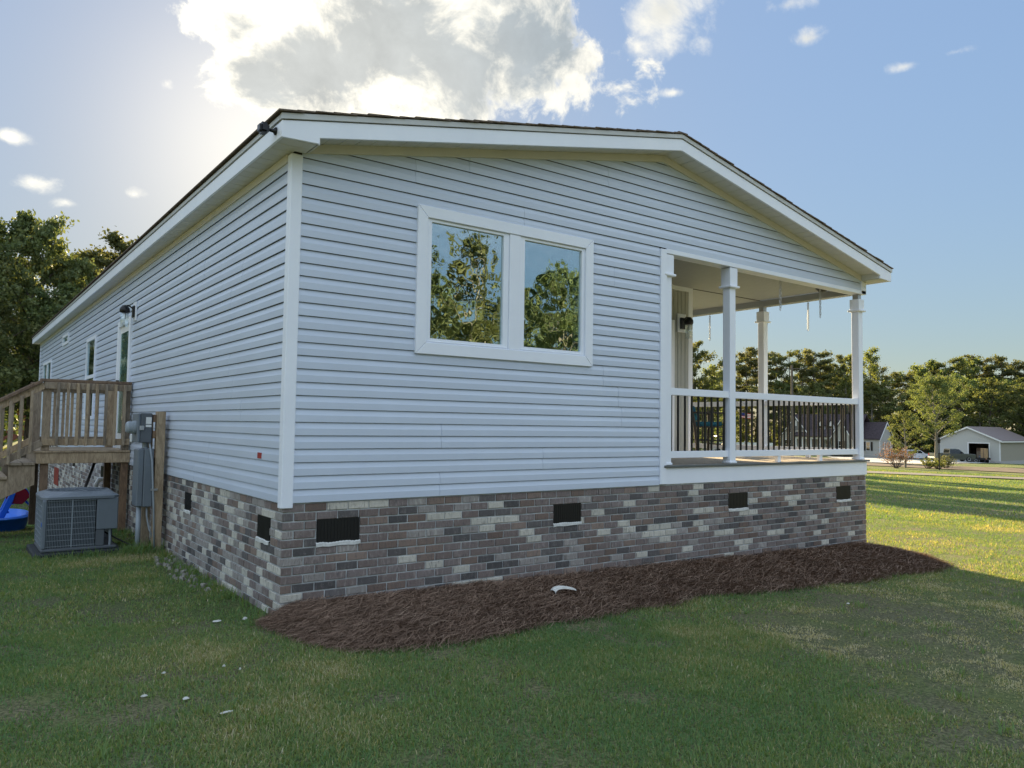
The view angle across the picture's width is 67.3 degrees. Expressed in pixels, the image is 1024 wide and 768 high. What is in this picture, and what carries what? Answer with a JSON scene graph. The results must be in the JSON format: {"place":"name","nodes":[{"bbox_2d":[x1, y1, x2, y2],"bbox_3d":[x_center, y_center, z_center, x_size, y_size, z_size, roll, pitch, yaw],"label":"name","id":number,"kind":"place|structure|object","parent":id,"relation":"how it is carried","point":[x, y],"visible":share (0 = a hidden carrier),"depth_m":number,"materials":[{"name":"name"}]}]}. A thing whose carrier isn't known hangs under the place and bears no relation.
{"place":"outdoors","nodes":[
{"label":"outdoors","id":0,"kind":"place"},
{"bbox_2d":[0,434,1023,767],"bbox_3d":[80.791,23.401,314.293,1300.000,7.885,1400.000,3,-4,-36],"label":"ground","id":1,"kind":"structure","parent":0,"point":[946,734],"depth_m":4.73,"materials":[{"name":"green plant"}]},
{"bbox_2d":[0,508,27,531],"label":"paddling pool","id":2,"kind":"structure","parent":1,"relation":"on","point":[14,519],"depth_m":11.31,"materials":[{"name":"blue plastic"}]},
{"bbox_2d":[0,489,28,517],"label":"toy slide","id":3,"kind":"object","parent":2,"relation":"on","point":[21,497],"visible":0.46,"depth_m":11.53,"materials":[{"name":"blue plastic"}]},
{"bbox_2d":[1,401,26,448],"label":"woods understory","id":4,"kind":"object","parent":1,"relation":"on","point":[16,419],"visible":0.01,"depth_m":43.77,"materials":[{"name":"green plant"}]},
{"bbox_2d":[3,391,24,441],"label":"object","id":5,"kind":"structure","parent":1,"relation":"on","point":[15,436],"depth_m":58.63,"materials":[{"name":"plant"}]},
{"bbox_2d":[0,273,39,434],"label":"leafy tree","id":6,"kind":"object","parent":1,"relation":"on","point":[15,356],"visible":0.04,"depth_m":45.25,"materials":[{"name":"green plant"}]},
{"bbox_2d":[0,252,43,408],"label":"leafy tree","id":7,"kind":"object","parent":1,"relation":"on","point":[6,373],"visible":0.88,"depth_m":32.17,"materials":[{"name":"green plant"}]},
{"bbox_2d":[0,281,82,418],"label":"leafy tree","id":8,"kind":"object","parent":1,"relation":"on","point":[65,294],"visible":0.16,"depth_m":34.00,"materials":[{"name":"green plant"}]},
{"bbox_2d":[0,209,99,457],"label":"leafy tree","id":9,"kind":"object","parent":1,"relation":"on","point":[27,235],"visible":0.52,"depth_m":35.13,"materials":[{"name":"green plant"}]},
{"bbox_2d":[1,248,104,370],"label":"leafy tree","id":10,"kind":"object","parent":1,"relation":"on","point":[13,319],"visible":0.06,"depth_m":42.74,"materials":[{"name":"green plant"}]},
{"bbox_2d":[0,378,131,530],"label":"wooden stoop","id":11,"kind":"object","parent":1,"relation":"on","point":[18,473],"visible":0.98,"depth_m":10.13,"materials":[{"name":"brown wood"}]},
{"bbox_2d":[84,463,95,486],"bbox_3d":[-5.503,1.372,9.995,0.038,0.675,1.452,2,-3,-24],"label":"leaning pole","id":12,"kind":"object","parent":11,"relation":"attached to","point":[89,475],"visible":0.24,"depth_m":10.03,"materials":[{"name":"black plastic"}]},
{"bbox_2d":[26,541,120,558],"bbox_3d":[-4.892,1.855,8.597,0.850,0.082,0.870,3,-4,-36],"label":"equipment pad","id":13,"kind":"object","parent":1,"relation":"on","point":[32,549],"visible":0.36,"depth_m":8.26,"materials":[{"name":"grey concrete"}]},
{"bbox_2d":[34,487,132,552],"bbox_3d":[-4.762,1.530,8.694,1.040,0.694,0.754,3,-4,-36],"label":"air conditioner","id":14,"kind":"object","parent":13,"relation":"on","point":[74,518],"visible":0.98,"depth_m":8.35,"materials":[{"name":"grey metal"}]},
{"bbox_2d":[73,226,138,288],"bbox_3d":[-20.812,-2.339,41.902,7.596,12.385,7.952,-1,-4,36],"label":"leafy tree","id":15,"kind":"object","parent":1,"relation":"on","point":[116,242],"visible":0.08,"depth_m":41.02,"materials":[{"name":"green plant"}]},
{"bbox_2d":[125,411,165,549],"bbox_3d":[-4.175,1.108,8.645,0.388,1.600,0.476,3,-4,-36],"label":"meter pedestal","id":16,"kind":"object","parent":1,"relation":"on","point":[148,476],"visible":0.94,"depth_m":8.53,"materials":[{"name":"grey metal"}]},
{"bbox_2d":[154,555,228,592],"bbox_3d":[-3.121,1.798,7.325,0.293,0.050,2.029,3,-4,-36],"label":"mortar rubble","id":17,"kind":"object","parent":1,"relation":"on","point":[182,576],"visible":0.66,"depth_m":7.30,"materials":[{"name":"grey stone"}]},
{"bbox_2d":[31,108,893,613],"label":"house","id":18,"kind":"structure","parent":1,"relation":"on","point":[355,354],"depth_m":7.34,"materials":[{"name":"plastic"}]},
{"bbox_2d":[41,360,51,418],"bbox_3d":[-11.756,0.156,19.429,0.046,1.440,1.860,3,-4,-36],"label":"window","id":19,"kind":"structure","parent":18,"relation":"in","point":[47,363],"depth_m":19.47,"materials":[{"name":"white plastic"}]},
{"bbox_2d":[62,332,70,346],"bbox_3d":[-9.639,-0.961,16.631,0.046,0.230,0.970,3,-4,-36],"label":"window","id":20,"kind":"structure","parent":18,"relation":"in","point":[66,335],"depth_m":16.59,"materials":[{"name":"white glass"}]},
{"bbox_2d":[83,335,97,418],"bbox_3d":[-7.443,-0.101,13.582,0.046,1.450,1.040,3,-4,-36],"label":"window","id":21,"kind":"structure","parent":18,"relation":"in","point":[94,337],"depth_m":13.64,"materials":[{"name":"white plastic"}]},
{"bbox_2d":[93,477,102,486],"bbox_3d":[-6.361,1.531,11.848,0.155,0.195,0.070,3,-4,-36],"label":"drain elbow","id":22,"kind":"object","parent":18,"relation":"attached to","point":[97,481],"visible":0.55,"depth_m":11.81,"materials":[{"name":"white plastic"}]},
{"bbox_2d":[113,316,133,447],"bbox_3d":[-5.575,0.013,11.013,0.070,1.880,0.980,3,-4,-36],"label":"side door","id":23,"kind":"structure","parent":18,"relation":"in","point":[124,336],"depth_m":11.13,"materials":[{"name":"white plastic"}]},
{"bbox_2d":[257,121,276,134],"bbox_3d":[-1.779,-1.851,5.588,0.128,0.080,0.090,3,-4,-36],"label":"security camera","id":24,"kind":"object","parent":18,"relation":"attached to","point":[263,128],"visible":1,"depth_m":5.55,"materials":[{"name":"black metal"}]},
{"bbox_2d":[413,204,593,366],"bbox_3d":[-0.055,-0.841,7.111,1.988,1.262,0.206,3,-4,-36],"label":"picture window","id":25,"kind":"structure","parent":18,"relation":"in","point":[509,346],"depth_m":7.04,"materials":[{"name":"white plastic"}]},
{"bbox_2d":[671,320,674,450],"bbox_3d":[1.817,0.039,10.298,1.045,1.895,0.021,3,-4,-36],"label":"front door","id":26,"kind":"structure","parent":18,"relation":"in","point":[673,321],"depth_m":10.59,"materials":[{"name":"white plastic"}]},
{"bbox_2d":[693,406,722,450],"bbox_3d":[2.870,0.494,11.791,0.949,1.164,0.620,1,-3,-11],"label":"rocking chair","id":27,"kind":"object","parent":18,"relation":"on","point":[701,424],"visible":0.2,"depth_m":11.55,"materials":[{"name":"teal paint"}]},
{"bbox_2d":[819,289,820,317],"bbox_3d":[4.148,-1.124,10.352,0.025,0.474,0.025,0,-3,9],"label":"hanging chain","id":28,"kind":"object","parent":18,"relation":"hanging from","point":[819,303],"visible":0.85,"depth_m":10.35,"materials":[{"name":"silver metal"}]},
{"bbox_2d":[249,538,954,655],"bbox_3d":[2.020,1.914,7.488,8.666,0.405,1.570,3,-4,-36],"label":"pine straw","id":29,"kind":"object","parent":1,"relation":"on","point":[458,611],"visible":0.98,"depth_m":6.39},
{"bbox_2d":[550,586,575,593],"bbox_3d":[0.437,1.743,6.545,0.250,0.055,0.127,3,-4,-36],"label":"plastic scrap","id":30,"kind":"object","parent":29,"relation":"on","point":[555,588],"visible":1,"depth_m":6.52,"materials":[{"name":"white plastic"}]},
{"bbox_2d":[693,354,710,418],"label":"leafy tree","id":31,"kind":"object","parent":1,"relation":"on","point":[698,382],"visible":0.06,"depth_m":115.93,"materials":[{"name":"green plant"}]},
{"bbox_2d":[693,340,722,450],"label":"leafy tree","id":32,"kind":"object","parent":1,"relation":"on","point":[697,357],"visible":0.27,"depth_m":114.19,"materials":[{"name":"green plant"}]},
{"bbox_2d":[696,364,722,450],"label":"slim tree","id":33,"kind":"object","parent":1,"relation":"on","point":[714,399],"visible":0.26,"depth_m":118.00,"materials":[{"name":"green plant"}]},
{"bbox_2d":[700,368,738,439],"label":"leafy tree","id":34,"kind":"object","parent":1,"relation":"on","point":[720,371],"visible":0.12,"depth_m":144.87,"materials":[{"name":"green plant"}]},
{"bbox_2d":[718,355,750,390],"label":"pine tree","id":35,"kind":"object","parent":1,"relation":"on","point":[738,381],"visible":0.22,"depth_m":163.61,"materials":[{"name":"green plant"}]},
{"bbox_2d":[699,441,772,450],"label":"white fence","id":36,"kind":"object","parent":1,"relation":"on","point":[749,443],"visible":0.09,"depth_m":122.27,"materials":[{"name":"plastic"}]},
{"bbox_2d":[736,399,756,441],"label":"slim tree","id":37,"kind":"object","parent":1,"relation":"on","point":[754,424],"visible":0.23,"depth_m":155.81,"materials":[{"name":"green plant"}]},
{"bbox_2d":[736,348,770,428],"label":"pine tree","id":38,"kind":"object","parent":1,"relation":"on","point":[745,367],"visible":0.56,"depth_m":162.32,"materials":[{"name":"green plant"}]},
{"bbox_2d":[736,347,781,442],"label":"pine tree","id":39,"kind":"object","parent":1,"relation":"on","point":[749,349],"visible":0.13,"depth_m":165.26,"materials":[{"name":"green plant"}]},
{"bbox_2d":[742,385,777,425],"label":"pine tree","id":40,"kind":"object","parent":1,"relation":"on","point":[753,388],"visible":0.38,"depth_m":151.93,"materials":[{"name":"green plant"}]},
{"bbox_2d":[740,353,784,408],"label":"pine tree","id":41,"kind":"object","parent":1,"relation":"on","point":[769,376],"visible":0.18,"depth_m":166.13,"materials":[{"name":"green plant"}]},
{"bbox_2d":[769,406,777,442],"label":"slim tree","id":42,"kind":"object","parent":1,"relation":"on","point":[770,409],"visible":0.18,"depth_m":158.65,"materials":[{"name":"green plant"}]},
{"bbox_2d":[757,353,797,440],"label":"pine tree","id":43,"kind":"object","parent":1,"relation":"on","point":[773,359],"visible":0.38,"depth_m":162.28,"materials":[{"name":"green plant"}]},
{"bbox_2d":[768,349,805,410],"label":"pine tree","id":44,"kind":"object","parent":1,"relation":"on","point":[790,354],"visible":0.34,"depth_m":163.32,"materials":[{"name":"green plant"}]},
{"bbox_2d":[769,378,806,433],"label":"leafy tree","id":45,"kind":"object","parent":1,"relation":"on","point":[779,384],"visible":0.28,"depth_m":158.82,"materials":[{"name":"green plant"}]},
{"bbox_2d":[783,365,800,446],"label":"utility pole","id":46,"kind":"object","parent":1,"relation":"on","point":[791,368],"visible":0.72,"depth_m":101.35,"materials":[{"name":"brown wood"}]},
{"bbox_2d":[775,406,812,431],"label":"leafy tree","id":47,"kind":"object","parent":1,"relation":"on","point":[790,415],"visible":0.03,"depth_m":152.69,"materials":[{"name":"green plant"}]},
{"bbox_2d":[775,348,819,427],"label":"slim tree","id":48,"kind":"object","parent":1,"relation":"on","point":[805,351],"visible":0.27,"depth_m":159.55,"materials":[{"name":"green plant"}]},
{"bbox_2d":[782,381,834,420],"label":"leafy tree","id":49,"kind":"object","parent":1,"relation":"on","point":[803,391],"visible":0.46,"depth_m":147.49,"materials":[{"name":"green plant"}]},
{"bbox_2d":[784,349,841,408],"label":"pine tree","id":50,"kind":"object","parent":1,"relation":"on","point":[814,369],"visible":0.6,"depth_m":156.38,"materials":[{"name":"green plant"}]},
{"bbox_2d":[803,352,838,412],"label":"pine tree","id":51,"kind":"object","parent":1,"relation":"on","point":[827,369],"visible":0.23,"depth_m":158.81,"materials":[{"name":"green plant"}]},
{"bbox_2d":[794,359,850,412],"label":"leafy tree","id":52,"kind":"object","parent":1,"relation":"on","point":[833,371],"visible":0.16,"depth_m":160.50,"materials":[{"name":"green plant"}]},
{"bbox_2d":[816,361,851,406],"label":"leafy tree","id":53,"kind":"object","parent":1,"relation":"on","point":[843,367],"visible":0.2,"depth_m":162.91,"materials":[{"name":"green plant"}]},
{"bbox_2d":[820,391,848,413],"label":"pine tree","id":54,"kind":"object","parent":1,"relation":"on","point":[834,397],"visible":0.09,"depth_m":150.95,"materials":[{"name":"green plant"}]},
{"bbox_2d":[782,414,902,458],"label":"neighbour house","id":55,"kind":"structure","parent":1,"relation":"on","point":[877,435],"depth_m":133.56,"materials":[{"name":"beige"}]},
{"bbox_2d":[831,354,865,395],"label":"pine tree","id":56,"kind":"object","parent":1,"relation":"on","point":[840,358],"visible":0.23,"depth_m":164.57,"materials":[{"name":"green plant"}]},
{"bbox_2d":[829,376,869,413],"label":"slim tree","id":57,"kind":"object","parent":1,"relation":"on","point":[843,385],"visible":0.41,"depth_m":147.59,"materials":[{"name":"green plant"}]},
{"bbox_2d":[838,354,864,381],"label":"slim tree","id":58,"kind":"object","parent":1,"relation":"on","point":[848,358],"visible":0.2,"depth_m":165.66,"materials":[{"name":"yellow plant"}]},
{"bbox_2d":[693,398,1023,458],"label":"woods understory","id":59,"kind":"object","parent":1,"relation":"on","point":[932,448],"visible":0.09,"depth_m":142.93,"materials":[{"name":"green plant"}]},
{"bbox_2d":[840,386,876,419],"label":"leafy tree","id":60,"kind":"object","parent":1,"relation":"on","point":[851,398],"visible":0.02,"depth_m":156.40,"materials":[{"name":"green plant"}]},
{"bbox_2d":[851,346,896,420],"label":"slim tree","id":61,"kind":"object","parent":1,"relation":"on","point":[871,360],"visible":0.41,"depth_m":152.03,"materials":[{"name":"green plant"}]},
{"bbox_2d":[863,378,889,421],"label":"slim tree","id":62,"kind":"object","parent":1,"relation":"on","point":[876,405],"visible":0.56,"depth_m":145.04,"materials":[{"name":"green plant"}]},
{"bbox_2d":[844,382,910,436],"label":"leafy tree","id":63,"kind":"object","parent":1,"relation":"on","point":[894,392],"visible":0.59,"depth_m":144.81,"materials":[{"name":"green plant"}]},
{"bbox_2d":[867,362,900,426],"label":"slim tree","id":64,"kind":"object","parent":1,"relation":"on","point":[883,369],"visible":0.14,"depth_m":154.45,"materials":[{"name":"green plant"}]},
{"bbox_2d":[881,405,906,448],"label":"pine tree","id":65,"kind":"object","parent":1,"relation":"on","point":[895,421],"visible":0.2,"depth_m":146.42,"materials":[{"name":"green plant"}]},
{"bbox_2d":[880,372,907,414],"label":"pine tree","id":66,"kind":"object","parent":1,"relation":"on","point":[903,385],"visible":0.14,"depth_m":160.18,"materials":[{"name":"green plant"}]},
{"bbox_2d":[874,441,917,467],"bbox_3d":[29.301,5.418,58.898,3.236,2.100,3.314,3,-4,-36],"label":"shrub","id":67,"kind":"object","parent":1,"relation":"on","point":[890,457],"visible":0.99,"depth_m":58.83,"materials":[{"name":"brown plant"}]},
{"bbox_2d":[894,400,920,449],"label":"slim tree","id":68,"kind":"object","parent":1,"relation":"on","point":[913,410],"visible":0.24,"depth_m":146.14,"materials":[{"name":"green plant"}]},
{"bbox_2d":[884,372,931,437],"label":"leafy tree","id":69,"kind":"object","parent":1,"relation":"on","point":[898,383],"visible":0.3,"depth_m":156.49,"materials":[{"name":"green plant"}]},
{"bbox_2d":[885,410,932,467],"bbox_3d":[31.190,4.507,61.057,2.890,4.892,3.284,2,-3,-26],"label":"yard tree","id":70,"kind":"object","parent":1,"relation":"on","point":[908,416],"visible":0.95,"depth_m":61.07,"materials":[{"name":"green plant"}]},
{"bbox_2d":[901,394,933,458],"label":"pine tree","id":71,"kind":"object","parent":1,"relation":"on","point":[905,409],"visible":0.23,"depth_m":146.55,"materials":[{"name":"green plant"}]},
{"bbox_2d":[912,438,934,458],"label":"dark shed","id":72,"kind":"structure","parent":1,"relation":"on","point":[925,450],"depth_m":146.06,"materials":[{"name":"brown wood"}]},
{"bbox_2d":[894,358,954,437],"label":"leafy tree","id":73,"kind":"object","parent":1,"relation":"on","point":[921,371],"visible":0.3,"depth_m":156.93,"materials":[{"name":"green plant"}]},
{"bbox_2d":[911,363,945,394],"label":"pine tree","id":74,"kind":"object","parent":1,"relation":"on","point":[933,372],"visible":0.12,"depth_m":157.74,"materials":[{"name":"green plant"}]},
{"bbox_2d":[908,402,950,458],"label":"leafy tree","id":75,"kind":"object","parent":1,"relation":"on","point":[919,413],"visible":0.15,"depth_m":144.90,"materials":[{"name":"green plant"}]},
{"bbox_2d":[920,457,938,468],"bbox_3d":[33.352,6.317,61.268,1.353,0.937,1.304,2,-3,-18],"label":"shrub","id":76,"kind":"object","parent":1,"relation":"on","point":[930,464],"visible":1,"depth_m":61.21,"materials":[{"name":"green plant"}]},
{"bbox_2d":[913,397,954,437],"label":"pine tree","id":77,"kind":"object","parent":1,"relation":"on","point":[944,417],"visible":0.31,"depth_m":138.45,"materials":[{"name":"green plant"}]},
{"bbox_2d":[902,375,973,459],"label":"yard tree","id":78,"kind":"object","parent":1,"relation":"on","point":[928,384],"visible":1,"depth_m":90.38,"materials":[{"name":"green plant"}]},
{"bbox_2d":[937,438,940,469],"bbox_3d":[31.952,5.338,57.531,0.240,2.620,0.240,-1,-4,31],"label":"lamp post","id":79,"kind":"object","parent":1,"relation":"on","point":[938,440],"visible":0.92,"depth_m":57.52,"materials":[{"name":"black metal"}]},
{"bbox_2d":[933,458,946,468],"bbox_3d":[34.301,6.393,61.783,1.481,0.967,1.376,0,-3,12],"label":"shrub","id":80,"kind":"object","parent":1,"relation":"on","point":[941,464],"visible":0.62,"depth_m":61.79,"materials":[{"name":"green plant"}]},
{"bbox_2d":[867,463,1023,472],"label":"soil bed","id":81,"kind":"object","parent":1,"relation":"on","point":[1008,469],"visible":0.65,"depth_m":69.93,"materials":[{"name":"brown soil"}]},
{"bbox_2d":[934,454,957,467],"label":"shrub","id":82,"kind":"object","parent":81,"relation":"on","point":[944,457],"visible":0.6,"depth_m":65.79,"materials":[{"name":"green plant"}]},
{"bbox_2d":[931,357,974,411],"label":"pine tree","id":83,"kind":"object","parent":1,"relation":"on","point":[951,361],"visible":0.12,"depth_m":155.44,"materials":[{"name":"green plant"}]},
{"bbox_2d":[940,392,969,433],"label":"slim tree","id":84,"kind":"object","parent":1,"relation":"on","point":[965,411],"visible":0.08,"depth_m":143.24,"materials":[{"name":"green plant"}]},
{"bbox_2d":[932,355,978,428],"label":"slim tree","id":85,"kind":"object","parent":1,"relation":"on","point":[961,365],"visible":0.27,"depth_m":153.39,"materials":[{"name":"green plant"}]},
{"bbox_2d":[921,373,1001,430],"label":"leafy tree","id":86,"kind":"object","parent":1,"relation":"on","point":[974,382],"visible":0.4,"depth_m":139.75,"materials":[{"name":"green plant"}]},
{"bbox_2d":[953,355,999,423],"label":"leafy tree","id":87,"kind":"object","parent":1,"relation":"on","point":[976,369],"visible":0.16,"depth_m":155.16,"materials":[{"name":"green plant"}]},
{"bbox_2d":[934,426,1023,463],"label":"garage","id":88,"kind":"structure","parent":1,"relation":"on","point":[1002,445],"depth_m":119.94,"materials":[{"name":"metal"}]},
{"bbox_2d":[963,354,995,413],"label":"pine tree","id":89,"kind":"object","parent":1,"relation":"on","point":[982,361],"visible":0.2,"depth_m":157.14,"materials":[{"name":"green plant"}]},
{"bbox_2d":[964,389,998,426],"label":"slim tree","id":90,"kind":"object","parent":1,"relation":"on","point":[972,416],"visible":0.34,"depth_m":136.46,"materials":[{"name":"green plant"}]},
{"bbox_2d":[950,376,1023,433],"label":"leafy tree","id":91,"kind":"object","parent":1,"relation":"on","point":[992,384],"visible":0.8,"depth_m":133.37,"materials":[{"name":"green plant"}]},
{"bbox_2d":[971,358,1013,417],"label":"pine tree","id":92,"kind":"object","parent":1,"relation":"on","point":[986,370],"visible":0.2,"depth_m":154.33,"materials":[{"name":"green plant"}]},
{"bbox_2d":[966,377,1023,428],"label":"leafy tree","id":93,"kind":"object","parent":1,"relation":"on","point":[1006,381],"visible":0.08,"depth_m":141.08,"materials":[{"name":"green plant"}]},
{"bbox_2d":[977,354,1023,416],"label":"pine tree","id":94,"kind":"object","parent":1,"relation":"on","point":[1001,361],"visible":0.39,"depth_m":150.31,"materials":[{"name":"green plant"}]},
{"bbox_2d":[991,387,1023,430],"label":"leafy tree","id":95,"kind":"object","parent":1,"relation":"on","point":[1014,398],"visible":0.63,"depth_m":131.78,"materials":[{"name":"green plant"}]},
{"bbox_2d":[994,377,1023,434],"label":"leafy tree","id":96,"kind":"object","parent":1,"relation":"on","point":[1018,383],"visible":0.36,"depth_m":140.43,"materials":[{"name":"green plant"}]},
{"bbox_2d":[998,405,1023,436],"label":"leafy tree","id":97,"kind":"object","parent":1,"relation":"on","point":[1022,434],"visible":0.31,"depth_m":138.70,"materials":[{"name":"green plant"}]},
{"bbox_2d":[999,363,1023,435],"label":"pine tree","id":98,"kind":"object","parent":1,"relation":"on","point":[1017,373],"visible":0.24,"depth_m":148.39,"materials":[{"name":"green plant"}]},
{"bbox_2d":[0,0,1023,435],"label":"sky","id":99,"kind":"structure","parent":0,"point":[896,125],"materials":[{"name":"blue"}]},
{"bbox_2d":[831,457,980,463],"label":"driveway","id":100,"kind":"structure","parent":0,"point":[878,460],"depth_m":109.69,"materials":[{"name":"concrete"}]},
{"bbox_2d":[900,449,928,459],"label":"parked car","id":101,"kind":"object","parent":100,"relation":"on","point":[920,454],"visible":0.56,"depth_m":127.97,"materials":[{"name":"white paint"}]},
{"bbox_2d":[928,448,975,461],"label":"pickup truck","id":102,"kind":"object","parent":100,"relation":"on","point":[958,454],"visible":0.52,"depth_m":109.82,"materials":[{"name":"grey paint"}]},
{"bbox_2d":[974,457,990,462],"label":"utility trailer","id":103,"kind":"object","parent":100,"relation":"on","point":[977,459],"visible":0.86,"depth_m":116.01,"materials":[{"name":"black metal"}]},
{"bbox_2d":[980,448,987,458],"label":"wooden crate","id":104,"kind":"object","parent":103,"relation":"on","point":[984,452],"visible":0.81,"depth_m":116.85,"materials":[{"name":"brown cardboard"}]},
{"bbox_2d":[867,471,1023,478],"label":"road","id":105,"kind":"structure","parent":0,"point":[943,474],"depth_m":44.20,"materials":[{"name":"grey asphalt"}]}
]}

